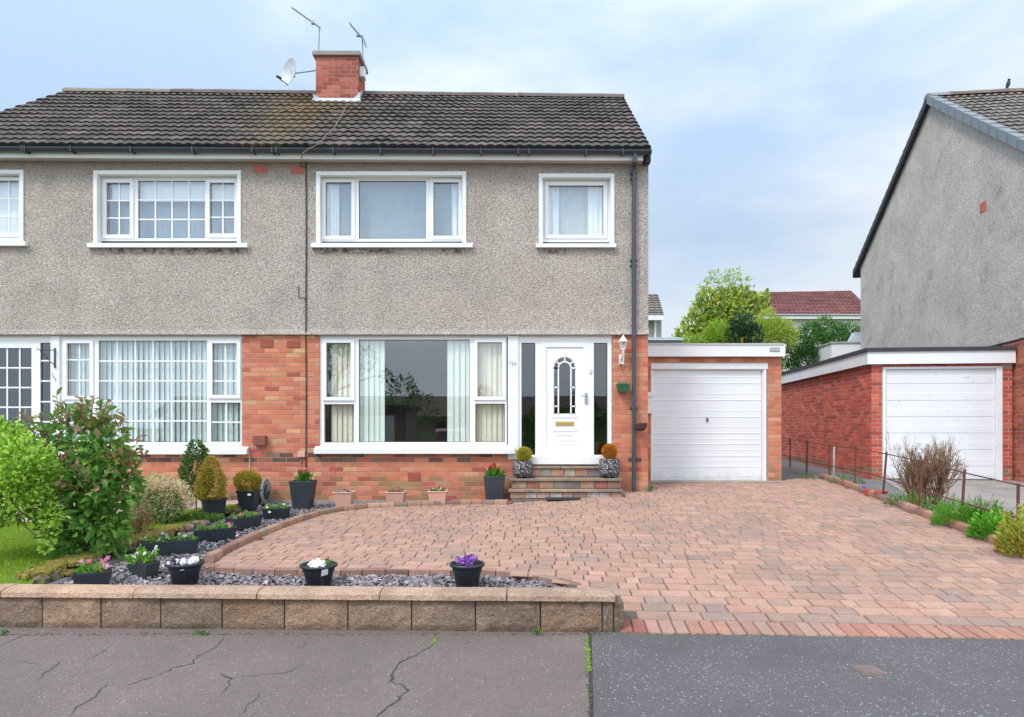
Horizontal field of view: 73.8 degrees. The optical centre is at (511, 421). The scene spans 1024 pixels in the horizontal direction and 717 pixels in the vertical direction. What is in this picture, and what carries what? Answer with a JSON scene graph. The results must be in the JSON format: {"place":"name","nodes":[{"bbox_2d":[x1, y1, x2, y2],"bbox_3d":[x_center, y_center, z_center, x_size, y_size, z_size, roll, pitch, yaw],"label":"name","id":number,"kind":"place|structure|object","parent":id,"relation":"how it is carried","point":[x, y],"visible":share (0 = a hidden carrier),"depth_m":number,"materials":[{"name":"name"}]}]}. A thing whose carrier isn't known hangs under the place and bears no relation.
{"place":"outdoors","nodes":[
{"label":"outdoors","id":0,"kind":"place"},
{"bbox_2d":[0,505,235,583],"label":"lawn","id":1,"kind":"structure","parent":0,"point":[9,577],"depth_m":6.51,"materials":[{"name":"plant"}]},
{"bbox_2d":[0,415,70,555],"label":"shrub","id":2,"kind":"object","parent":1,"relation":"on","point":[33,477],"visible":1,"depth_m":6.12,"materials":[{"name":"green plant"}]},
{"bbox_2d":[13,387,148,558],"bbox_3d":[-4.226,0.533,6.667,1.541,1.734,0.950,0,0,0],"label":"shrub","id":3,"kind":"object","parent":1,"relation":"on","point":[89,466],"visible":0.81,"depth_m":6.56,"materials":[{"name":"green plant"}]},
{"bbox_2d":[16,505,241,583],"bbox_3d":[-3.897,1.269,7.729,0.509,0.120,4.594,0,0,3],"label":"moss","id":4,"kind":"object","parent":1,"relation":"on","point":[49,567],"visible":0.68,"depth_m":6.21,"materials":[{"name":"plant"}]},
{"bbox_2d":[27,505,244,583],"bbox_3d":[-3.939,1.272,7.764,0.371,0.135,4.389,0,0,0],"label":"stone edging","id":5,"kind":"object","parent":1,"relation":"on","point":[39,578],"visible":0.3,"depth_m":6.84,"materials":[{"name":"stone"}]},
{"bbox_2d":[119,472,196,525],"bbox_3d":[-4.402,0.957,8.421,0.988,0.677,0.551,0,0,0],"label":"shrub","id":6,"kind":"object","parent":1,"relation":"on","point":[170,495],"visible":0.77,"depth_m":8.36,"materials":[{"name":"green plant"}]},
{"bbox_2d":[158,510,225,520],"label":"ground plant","id":7,"kind":"object","parent":1,"relation":"on","point":[202,515],"visible":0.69,"depth_m":8.64,"materials":[{"name":"green plant"}]},
{"bbox_2d":[175,439,214,511],"bbox_3d":[-4.318,0.751,9.332,0.529,1.040,0.524,0,0,0],"label":"tree","id":8,"kind":"object","parent":1,"relation":"on","point":[189,457],"visible":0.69,"depth_m":9.24,"materials":[{"name":"green plant"}]},
{"bbox_2d":[193,455,227,513],"bbox_3d":[-4.025,0.855,9.124,0.455,0.832,0.461,0,0,0],"label":"potted conifer","id":9,"kind":"object","parent":1,"relation":"on","point":[215,504],"visible":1,"depth_m":9.05,"materials":[{"name":"plant"}]},
{"bbox_2d":[17,500,237,521],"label":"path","id":10,"kind":"structure","parent":0,"point":[199,504],"depth_m":10.23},
{"bbox_2d":[119,502,159,533],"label":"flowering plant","id":11,"kind":"object","parent":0,"point":[138,523],"visible":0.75,"depth_m":7.56,"materials":[{"name":"brown plant"}]},
{"bbox_2d":[50,511,242,580],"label":"garden ground","id":12,"kind":"structure","parent":0,"point":[227,515],"depth_m":9.95,"materials":[{"name":"soil"}]},
{"bbox_2d":[110,506,523,586],"bbox_3d":[-1.730,1.396,7.835,4.840,0.245,5.810,0,0,0],"label":"gravel bed","id":13,"kind":"object","parent":12,"relation":"on","point":[275,584],"visible":0.06,"depth_m":6.01,"materials":[{"name":"gravel"}]},
{"bbox_2d":[72,555,112,584],"bbox_3d":[-3.466,1.248,5.641,0.264,0.232,0.223,0,0,-24],"label":"planter","id":14,"kind":"object","parent":13,"relation":"on","point":[95,573],"visible":0.98,"depth_m":5.59,"materials":[{"name":"grey plastic"}]},
{"bbox_2d":[46,509,258,583],"bbox_3d":[-3.787,1.350,7.814,0.149,0.145,4.367,0,0,1],"label":"concrete edging","id":15,"kind":"object","parent":13,"relation":"on","point":[68,577],"visible":0.2,"depth_m":6.55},
{"bbox_2d":[225,510,262,529],"bbox_3d":[-3.314,1.205,8.442,0.184,0.233,0.428,0,0,29],"label":"planter","id":16,"kind":"object","parent":13,"relation":"on","point":[244,520],"visible":1,"depth_m":8.40,"materials":[{"name":"grey plastic"}]},
{"bbox_2d":[254,479,270,504],"bbox_3d":[-3.853,1.087,10.550,0.163,0.400,0.400,0,0,0],"label":"hose reel","id":17,"kind":"object","parent":13,"relation":"on","point":[265,493],"visible":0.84,"depth_m":10.51,"materials":[{"name":"grey plastic"}]},
{"bbox_2d":[262,503,290,519],"bbox_3d":[-3.172,1.201,9.198,0.362,0.220,0.191,0,0,-15],"label":"planter","id":18,"kind":"object","parent":13,"relation":"on","point":[275,512],"visible":1,"depth_m":9.14,"materials":[{"name":"black plastic"}]},
{"bbox_2d":[51,502,565,591],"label":"slate chippings","id":19,"kind":"object","parent":13,"relation":"on","point":[118,575],"visible":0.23,"depth_m":5.88,"materials":[{"name":"gravel"}]},
{"bbox_2d":[123,544,159,579],"bbox_3d":[-3.277,1.230,6.031,0.506,0.259,0.303,0,0,31],"label":"planter","id":20,"kind":"object","parent":19,"relation":"on","point":[144,565],"visible":0.98,"depth_m":5.97,"materials":[{"name":"grey plastic"}]},
{"bbox_2d":[136,532,198,555],"bbox_3d":[-3.467,1.231,6.882,0.560,0.230,0.183,0,0,-27],"label":"planter","id":21,"kind":"object","parent":19,"relation":"on","point":[177,545],"visible":0.95,"depth_m":6.85,"materials":[{"name":"grey plastic"}]},
{"bbox_2d":[164,556,204,584],"bbox_3d":[-2.727,1.244,5.690,0.306,0.244,0.306,0,0,0],"label":"plant pot","id":22,"kind":"object","parent":19,"relation":"on","point":[184,570],"visible":1,"depth_m":5.61,"materials":[{"name":"black plastic"}]},
{"bbox_2d":[193,520,236,541],"bbox_3d":[-3.331,1.220,7.654,0.443,0.226,0.183,0,0,-30],"label":"planter","id":23,"kind":"object","parent":19,"relation":"on","point":[222,531],"visible":0.99,"depth_m":7.61,"materials":[{"name":"grey plastic"}]},
{"bbox_2d":[232,470,262,509],"bbox_3d":[-3.808,0.975,9.818,0.442,0.578,0.435,0,0,0],"label":"potted conifer","id":24,"kind":"object","parent":19,"relation":"on","point":[248,495],"visible":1,"depth_m":9.72,"materials":[{"name":"plant"}]},
{"bbox_2d":[289,468,316,508],"bbox_3d":[-3.121,0.989,10.200,0.332,0.599,0.332,0,0,0],"label":"planter","id":25,"kind":"object","parent":19,"relation":"on","point":[302,485],"visible":1,"depth_m":10.07,"materials":[{"name":"plastic"}]},
{"bbox_2d":[299,557,337,585],"bbox_3d":[-1.597,1.244,5.638,0.308,0.246,0.313,0,0,0],"label":"plant pot","id":26,"kind":"object","parent":19,"relation":"on","point":[317,572],"visible":0.98,"depth_m":5.56,"materials":[{"name":"black plastic"}]},
{"bbox_2d":[449,554,484,586],"bbox_3d":[-0.369,1.232,5.620,0.294,0.271,0.294,0,0,0],"label":"plant pot","id":27,"kind":"object","parent":19,"relation":"on","point":[466,569],"visible":0.98,"depth_m":5.54,"materials":[{"name":"black plastic"}]},
{"bbox_2d":[0,50,651,504],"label":"semi detached house","id":28,"kind":"structure","parent":12,"relation":"on","point":[282,288],"depth_m":10.75,"materials":[{"name":"brick"}]},
{"bbox_2d":[0,182,18,232],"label":"roller blind","id":29,"kind":"object","parent":28,"relation":"attached to","point":[14,207],"depth_m":10.96,"materials":[{"name":"fabric"}]},
{"bbox_2d":[0,170,27,246],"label":"window","id":30,"kind":"structure","parent":28,"relation":"in","point":[8,239],"depth_m":10.73,"materials":[{"name":"white plastic"}]},
{"bbox_2d":[0,337,49,439],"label":"glazed door","id":31,"kind":"structure","parent":28,"relation":"in","point":[33,343],"depth_m":10.81,"materials":[{"name":"white plastic"}]},
{"bbox_2d":[39,348,55,367],"bbox_3d":[-7.186,-1.001,10.542,0.044,0.314,0.465,0,0,-4],"label":"wrought iron bracket","id":32,"kind":"object","parent":28,"relation":"attached to","point":[54,363],"visible":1,"depth_m":10.76,"materials":[{"name":"white metal"}]},
{"bbox_2d":[58,337,248,453],"bbox_3d":[-5.672,-0.410,10.777,3.037,1.854,0.195,0,0,0],"label":"window","id":33,"kind":"structure","parent":28,"relation":"in","point":[215,447],"depth_m":10.81,"materials":[{"name":"white plastic"}]},
{"bbox_2d":[68,341,240,441],"bbox_3d":[-5.731,-0.474,10.923,2.876,1.720,0.044,0,0,0],"label":"vertical blind","id":34,"kind":"object","parent":28,"relation":"attached to","point":[195,391],"visible":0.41,"depth_m":10.92,"materials":[{"name":"fabric"}]},
{"bbox_2d":[87,170,248,247],"bbox_3d":[-5.402,-3.338,10.800,2.512,1.224,0.240,0,0,0],"label":"window","id":35,"kind":"structure","parent":28,"relation":"in","point":[102,179],"depth_m":10.83,"materials":[{"name":"white plastic"}]},
{"bbox_2d":[109,184,233,237],"bbox_3d":[-5.617,-3.488,11.055,2.804,1.164,0.008,0,0,0],"label":"curtain","id":36,"kind":"object","parent":28,"relation":"hanging from","point":[180,227],"visible":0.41,"depth_m":11.05,"materials":[{"name":"fabric"}]},
{"bbox_2d":[112,182,233,201],"bbox_3d":[-5.407,-3.784,10.967,2.031,0.506,0.004,0,0,0],"label":"roller blind","id":37,"kind":"object","parent":28,"relation":"attached to","point":[180,190],"visible":0.43,"depth_m":10.96,"materials":[{"name":"fabric"}]},
{"bbox_2d":[276,57,315,85],"bbox_3d":[-3.993,-6.486,12.646,0.691,0.538,0.470,0,0,-15],"label":"satellite dish","id":38,"kind":"object","parent":28,"relation":"attached to","point":[288,71],"visible":1,"depth_m":12.72,"materials":[{"name":"white metal"}]},
{"bbox_2d":[292,7,320,49],"bbox_3d":[-3.948,-7.492,13.090,0.540,0.835,0.119,0,0,-13],"label":"aerial","id":39,"kind":"object","parent":28,"relation":"attached to","point":[313,23],"visible":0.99,"depth_m":13.11,"materials":[{"name":"metal"}]},
{"bbox_2d":[327,184,338,235],"bbox_3d":[-2.927,-3.421,10.975,0.287,1.071,0.040,0,0,0],"label":"curtain","id":40,"kind":"object","parent":28,"relation":"hanging from","point":[332,209],"visible":0.46,"depth_m":10.98,"materials":[{"name":"fabric"}]},
{"bbox_2d":[332,343,353,441],"bbox_3d":[-2.681,-0.474,10.923,0.418,1.720,0.032,0,0,0],"label":"vertical blind","id":41,"kind":"object","parent":28,"relation":"attached to","point":[342,423],"visible":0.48,"depth_m":10.92,"materials":[{"name":"fabric"}]},
{"bbox_2d":[349,22,366,56],"bbox_3d":[-2.994,-7.216,13.255,0.374,0.959,0.212,0,0,-23],"label":"aerial","id":42,"kind":"object","parent":28,"relation":"attached to","point":[359,35],"visible":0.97,"depth_m":13.22,"materials":[{"name":"metal"}]},
{"bbox_2d":[359,59,365,80],"bbox_3d":[-2.880,-6.771,13.110,0.121,0.371,0.180,0,0,0],"label":"antenna box","id":43,"kind":"object","parent":28,"relation":"attached to","point":[362,73],"visible":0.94,"depth_m":13.04,"materials":[{"name":"white paint"}]},
{"bbox_2d":[360,340,384,441],"bbox_3d":[-2.249,-0.476,10.883,0.441,1.722,0.041,0,0,0],"label":"curtain","id":44,"kind":"object","parent":28,"relation":"hanging from","point":[372,390],"visible":1,"depth_m":10.88,"materials":[{"name":"fabric"}]},
{"bbox_2d":[311,171,472,247],"bbox_3d":[-1.884,-3.329,10.800,2.537,1.207,0.240,0,0,0],"label":"window","id":45,"kind":"structure","parent":28,"relation":"in","point":[323,178],"depth_m":10.83,"materials":[{"name":"white plastic"}]},
{"bbox_2d":[339,182,451,238],"bbox_3d":[-1.832,-3.439,11.035,2.036,1.077,0.002,0,0,0],"label":"net curtain","id":46,"kind":"object","parent":28,"relation":"hanging from","point":[392,210],"visible":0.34,"depth_m":11.04,"materials":[{"name":"fabric"}]},
{"bbox_2d":[314,337,514,453],"bbox_3d":[-1.527,-0.414,10.777,3.152,1.846,0.195,0,0,0],"label":"window","id":47,"kind":"structure","parent":28,"relation":"in","point":[473,446],"depth_m":10.81,"materials":[{"name":"white plastic"}]},
{"bbox_2d":[452,184,457,235],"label":"curtain","id":48,"kind":"object","parent":28,"relation":"hanging from","point":[454,209],"visible":0.34,"depth_m":10.98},
{"bbox_2d":[447,340,468,441],"bbox_3d":[-0.845,-0.476,10.883,0.375,1.722,0.033,0,0,0],"label":"curtain","id":49,"kind":"object","parent":28,"relation":"hanging from","point":[457,390],"visible":1,"depth_m":10.88,"materials":[{"name":"fabric"}]},
{"bbox_2d":[476,343,503,440],"bbox_3d":[-0.374,-0.474,10.923,0.585,1.720,0.039,0,0,0],"label":"vertical blind","id":50,"kind":"object","parent":28,"relation":"attached to","point":[489,422],"visible":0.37,"depth_m":10.92,"materials":[{"name":"fabric"}]},
{"bbox_2d":[549,187,558,234],"bbox_3d":[0.633,-3.421,10.975,0.253,1.071,0.040,0,0,0],"label":"curtain","id":51,"kind":"object","parent":28,"relation":"hanging from","point":[553,210],"visible":0.39,"depth_m":10.98,"materials":[{"name":"fabric"}]},
{"bbox_2d":[541,343,587,455],"bbox_3d":[0.831,-0.349,10.795,0.747,1.777,0.134,0,0,0],"label":"door","id":52,"kind":"structure","parent":28,"relation":"in","point":[561,434],"depth_m":10.82,"materials":[{"name":"white plastic"}]},
{"bbox_2d":[559,187,587,234],"bbox_3d":[1.029,-3.433,11.015,0.720,1.075,0.002,0,0,0],"label":"net curtain","id":53,"kind":"object","parent":28,"relation":"hanging from","point":[573,210],"visible":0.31,"depth_m":11.02,"materials":[{"name":"fabric"}]},
{"bbox_2d":[536,173,615,247],"bbox_3d":[1.006,-3.313,10.800,1.256,1.174,0.240,0,0,0],"label":"window","id":54,"kind":"structure","parent":28,"relation":"in","point":[546,180],"depth_m":10.83,"materials":[{"name":"white plastic"}]},
{"bbox_2d":[588,187,602,234],"bbox_3d":[1.383,-3.421,10.975,0.337,1.071,0.040,0,0,0],"label":"curtain","id":55,"kind":"object","parent":28,"relation":"hanging from","point":[595,210],"visible":0.4,"depth_m":10.98,"materials":[{"name":"fabric"}]},
{"bbox_2d":[618,335,627,363],"bbox_3d":[1.729,-1.123,10.662,0.150,0.443,0.235,0,0,0],"label":"wall lantern","id":56,"kind":"object","parent":28,"relation":"attached to","point":[622,347],"depth_m":10.61,"materials":[{"name":"white paint"}]},
{"bbox_2d":[616,381,630,391],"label":"wall planter","id":57,"kind":"object","parent":28,"relation":"attached to","point":[621,386],"visible":1,"depth_m":10.62,"materials":[{"name":"green plastic"}]},
{"bbox_2d":[634,409,647,430],"bbox_3d":[1.963,-0.042,10.609,0.287,0.390,0.215,0,0,32],"label":"hanging basket","id":58,"kind":"object","parent":28,"relation":"hanging from","point":[640,426],"visible":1,"depth_m":10.52,"materials":[{"name":"metal"}]},
{"bbox_2d":[509,466,623,503],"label":"front steps","id":59,"kind":"structure","parent":12,"relation":"on","point":[541,483],"depth_m":10.39,"materials":[{"name":"brick"}]},
{"bbox_2d":[512,446,532,476],"bbox_3d":[0.163,0.612,10.560,0.325,0.466,0.325,0,0,0],"label":"topiary pot","id":60,"kind":"object","parent":59,"relation":"on","point":[522,465],"visible":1,"depth_m":10.46,"materials":[{"name":"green stone"}]},
{"bbox_2d":[599,443,619,476],"bbox_3d":[1.504,0.587,10.560,0.325,0.516,0.325,0,0,0],"label":"topiary pot","id":61,"kind":"object","parent":59,"relation":"on","point":[609,464],"visible":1,"depth_m":10.46,"materials":[{"name":"grey stone"}]},
{"bbox_2d":[648,337,688,342],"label":"outbuilding","id":62,"kind":"structure","parent":12,"relation":"on","point":[664,339],"depth_m":22.05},
{"bbox_2d":[681,318,740,342],"bbox_3d":[5.552,-0.905,18.991,1.721,3.980,0.855,0,0,0],"label":"conifer","id":63,"kind":"object","parent":12,"relation":"on","point":[707,333],"visible":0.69,"depth_m":18.87,"materials":[{"name":"green plant"}]},
{"bbox_2d":[648,343,785,480],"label":"garage","id":64,"kind":"structure","parent":12,"relation":"on","point":[714,411],"depth_m":12.12,"materials":[{"name":"brick"}]},
{"bbox_2d":[653,370,761,479],"bbox_3d":[3.464,0.079,12.123,1.936,1.973,0.055,0,0,0],"label":"garage door","id":65,"kind":"structure","parent":64,"relation":"in","point":[707,424],"depth_m":12.12,"materials":[{"name":"paint"}]},
{"bbox_2d":[671,266,773,342],"bbox_3d":[7.096,-2.067,23.002,3.527,6.308,1.572,0,0,0],"label":"tree","id":66,"kind":"object","parent":12,"relation":"on","point":[723,303],"visible":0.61,"depth_m":22.82,"materials":[{"name":"green plant"}]},
{"bbox_2d":[724,311,764,342],"bbox_3d":[6.382,-0.974,18.706,1.149,4.122,0.836,0,0,0],"label":"conifer","id":67,"kind":"object","parent":12,"relation":"on","point":[750,327],"visible":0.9,"depth_m":18.56,"materials":[{"name":"green plant"}]},
{"bbox_2d":[748,306,801,350],"bbox_3d":[7.638,-1.147,20.013,1.675,4.464,1.130,0,0,0],"label":"conifer","id":68,"kind":"object","parent":12,"relation":"on","point":[771,329],"visible":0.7,"depth_m":19.83,"materials":[{"name":"green plant"}]},
{"bbox_2d":[781,314,860,371],"bbox_3d":[9.523,-1.125,20.988,3.036,4.419,1.175,0,0,0],"label":"hedge","id":69,"kind":"object","parent":12,"relation":"on","point":[804,348],"visible":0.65,"depth_m":20.83,"materials":[{"name":"green plant"}]},
{"bbox_2d":[798,332,860,365],"bbox_3d":[10.861,-0.706,21.213,3.030,3.782,3.660,0,0,7],"label":"extension","id":70,"kind":"object","parent":12,"relation":"on","point":[828,350],"visible":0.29,"depth_m":19.60,"materials":[{"name":"white paint"}]},
{"bbox_2d":[781,346,1016,480],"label":"garage","id":71,"kind":"structure","parent":12,"relation":"on","point":[861,398],"depth_m":12.45,"materials":[{"name":"brick"}]},
{"bbox_2d":[886,369,994,479],"bbox_3d":[7.764,0.062,12.407,1.879,2.018,0.046,0,0,7],"label":"garage door","id":72,"kind":"structure","parent":71,"relation":"in","point":[955,404],"depth_m":12.38,"materials":[{"name":"white paint"}]},
{"bbox_2d":[782,437,1023,521],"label":"fence","id":73,"kind":"object","parent":12,"relation":"on","point":[1018,485],"visible":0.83,"depth_m":9.16,"materials":[{"name":"metal"}]},
{"bbox_2d":[873,431,967,505],"bbox_3d":[5.831,0.750,9.601,1.095,1.212,1.114,0,0,0],"label":"shrub","id":74,"kind":"object","parent":12,"relation":"on","point":[913,469],"visible":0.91,"depth_m":9.54,"materials":[{"name":"brown plant"}]},
{"bbox_2d":[885,479,1023,529],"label":"concrete drive","id":75,"kind":"structure","parent":12,"relation":"on","point":[1001,491],"depth_m":10.73,"materials":[{"name":"concrete"}]},
{"bbox_2d":[0,627,589,716],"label":"pavement","id":76,"kind":"structure","parent":0,"point":[481,674],"depth_m":4.02,"materials":[{"name":"asphalt"}]},
{"bbox_2d":[195,629,208,634],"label":"weed","id":77,"kind":"object","parent":76,"relation":"on","point":[201,632],"visible":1,"depth_m":4.74,"materials":[{"name":"green plant"}]},
{"bbox_2d":[0,583,623,632],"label":"garden wall","id":78,"kind":"structure","parent":76,"relation":"on","point":[513,609],"depth_m":4.86,"materials":[{"name":"stone"}]},
{"bbox_2d":[4,634,634,715],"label":"pavement crack","id":79,"kind":"object","parent":76,"relation":"on","point":[392,677],"visible":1,"depth_m":3.95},
{"bbox_2d":[2,632,1013,716],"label":"moss","id":80,"kind":"object","parent":76,"relation":"on","point":[588,668],"visible":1,"depth_m":4.73,"materials":[{"name":"plant"}]},
{"bbox_2d":[589,633,593,716],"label":"pavement joint","id":81,"kind":"object","parent":76,"relation":"on","point":[591,709],"visible":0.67,"depth_m":3.91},
{"bbox_2d":[0,0,1023,336],"label":"sky","id":82,"kind":"structure","parent":0,"point":[777,132],"materials":[{"name":"blue"}]},
{"bbox_2d":[206,478,1023,639],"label":"driveway","id":83,"kind":"structure","parent":0,"point":[912,575],"depth_m":6.70,"materials":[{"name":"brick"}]},
{"bbox_2d":[333,488,355,505],"bbox_3d":[-2.505,1.144,10.216,0.290,0.290,0.290,0,0,0],"label":"plant pot","id":84,"kind":"object","parent":83,"relation":"on","point":[344,497],"visible":0.98,"depth_m":10.10,"materials":[{"name":"ceramic"}]},
{"bbox_2d":[202,499,508,565],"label":"driveway kerb","id":85,"kind":"structure","parent":83,"relation":"on","point":[215,555],"depth_m":9.09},
{"bbox_2d":[203,563,581,587],"bbox_3d":[-1.098,1.372,6.066,3.462,0.139,0.372,0,0,9],"label":"driveway edging","id":86,"kind":"object","parent":83,"relation":"on","point":[364,572],"visible":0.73,"depth_m":6.03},
{"bbox_2d":[385,488,406,501],"bbox_3d":[-1.763,1.151,10.388,0.295,0.273,0.295,0,0,0],"label":"plant pot","id":87,"kind":"object","parent":83,"relation":"on","point":[397,495],"visible":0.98,"depth_m":10.26,"materials":[{"name":"ceramic"}]},
{"bbox_2d":[427,487,448,504],"bbox_3d":[-1.117,1.137,10.327,0.294,0.302,0.294,0,0,0],"label":"plant pot","id":88,"kind":"object","parent":83,"relation":"on","point":[439,494],"visible":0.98,"depth_m":10.20,"materials":[{"name":"ceramic"}]},
{"bbox_2d":[483,463,506,499],"bbox_3d":[-0.257,0.950,10.475,0.370,0.638,0.342,0,0,0],"label":"planter","id":89,"kind":"object","parent":83,"relation":"on","point":[494,480],"visible":0.98,"depth_m":10.33,"materials":[{"name":"plastic"}]},
{"bbox_2d":[546,497,579,499],"bbox_3d":[0.756,1.141,10.100,0.512,0.027,0.160,0,0,0],"label":"doormat","id":90,"kind":"object","parent":83,"relation":"on","point":[562,498],"visible":1,"depth_m":10.03,"materials":[{"name":"rubber"}]},
{"bbox_2d":[648,480,781,481],"bbox_3d":[3.480,1.049,11.980,2.640,0.011,0.300,0,0,0],"label":"concrete strip","id":91,"kind":"object","parent":83,"relation":"on","point":[711,481],"visible":0.88,"depth_m":11.94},
{"bbox_2d":[819,473,1023,556],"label":"driveway kerb","id":92,"kind":"structure","parent":83,"relation":"on","point":[960,526],"depth_m":9.14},
{"bbox_2d":[591,631,1023,716],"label":"pavement","id":93,"kind":"structure","parent":0,"point":[672,675],"depth_m":3.97,"materials":[{"name":"asphalt"}]},
{"bbox_2d":[849,665,888,675],"bbox_3d":[2.124,1.490,4.070,0.150,0.031,0.170,0,0,0],"label":"utility cover","id":94,"kind":"object","parent":93,"relation":"on","point":[868,670],"visible":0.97,"depth_m":4.04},
{"bbox_2d":[781,458,861,479],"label":"side path","id":95,"kind":"structure","parent":0,"point":[796,469],"depth_m":14.20,"materials":[{"name":"concrete"}]},
{"bbox_2d":[794,472,816,478],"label":"ground plant","id":96,"kind":"object","parent":95,"relation":"on","point":[805,474],"visible":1,"depth_m":12.38,"materials":[{"name":"green plant"}]},
{"bbox_2d":[843,477,934,511],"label":"side path","id":97,"kind":"structure","parent":0,"point":[876,485],"depth_m":11.48,"materials":[{"name":"concrete"}]},
{"bbox_2d":[833,446,834,475],"bbox_3d":[5.847,0.734,12.400,0.046,0.592,0.036,0,0,0],"label":"garden stake","id":98,"kind":"object","parent":97,"relation":"on","point":[833,460],"visible":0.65,"depth_m":12.39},
{"bbox_2d":[824,474,865,483],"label":"ground plant","id":99,"kind":"object","parent":97,"relation":"on","point":[860,480],"visible":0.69,"depth_m":11.73,"materials":[{"name":"green plant"}]},
{"bbox_2d":[884,486,925,505],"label":"ground plant","id":100,"kind":"object","parent":97,"relation":"on","point":[906,498],"visible":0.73,"depth_m":9.36,"materials":[{"name":"green plant"}]},
{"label":"planting bed","id":101,"kind":"structure","parent":0,"visible":0},
{"bbox_2d":[917,492,951,512],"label":"ground plant","id":102,"kind":"object","parent":101,"relation":"on","point":[927,504],"visible":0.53,"depth_m":8.73,"materials":[{"name":"green plant"}]},
{"bbox_2d":[929,494,982,526],"bbox_3d":[5.243,1.038,8.041,0.617,0.392,0.470,0,0,0],"label":"ground plant","id":103,"kind":"object","parent":101,"relation":"on","point":[948,512],"visible":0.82,"depth_m":8.01,"materials":[{"name":"green plant"}]},
{"bbox_2d":[954,493,1014,523],"bbox_3d":[5.583,1.031,8.057,0.667,0.405,0.582,0,0,0],"label":"ground plant","id":104,"kind":"object","parent":101,"relation":"on","point":[995,507],"visible":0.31,"depth_m":8.02,"materials":[{"name":"green plant"}]},
{"bbox_2d":[964,509,1014,539],"bbox_3d":[5.180,1.104,7.363,0.566,0.334,0.443,0,0,0],"label":"ground plant","id":105,"kind":"object","parent":101,"relation":"on","point":[981,526],"visible":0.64,"depth_m":7.32,"materials":[{"name":"green plant"}]},
{"bbox_2d":[991,503,1023,556],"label":"shrub","id":106,"kind":"object","parent":101,"relation":"on","point":[1012,534],"visible":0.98,"depth_m":6.68,"materials":[{"name":"yellow plant"}]},
{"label":"ground","id":107,"kind":"structure","parent":0,"visible":0},
{"bbox_2d":[648,294,663,336],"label":"house","id":108,"kind":"structure","parent":107,"relation":"on","point":[655,315],"depth_m":30.40,"materials":[{"name":"tile"}]},
{"bbox_2d":[737,290,860,370],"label":"house","id":109,"kind":"structure","parent":107,"relation":"on","point":[799,307],"depth_m":45.01,"materials":[{"name":"tile"}]},
{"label":"garden ground","id":110,"kind":"structure","parent":0,"visible":0},
{"bbox_2d":[853,88,1023,481],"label":"neighbouring house","id":111,"kind":"structure","parent":110,"relation":"on","point":[940,262],"depth_m":14.37,"materials":[{"name":"roughcast render"},{"name":"roof tile"},{"name":"brick"}]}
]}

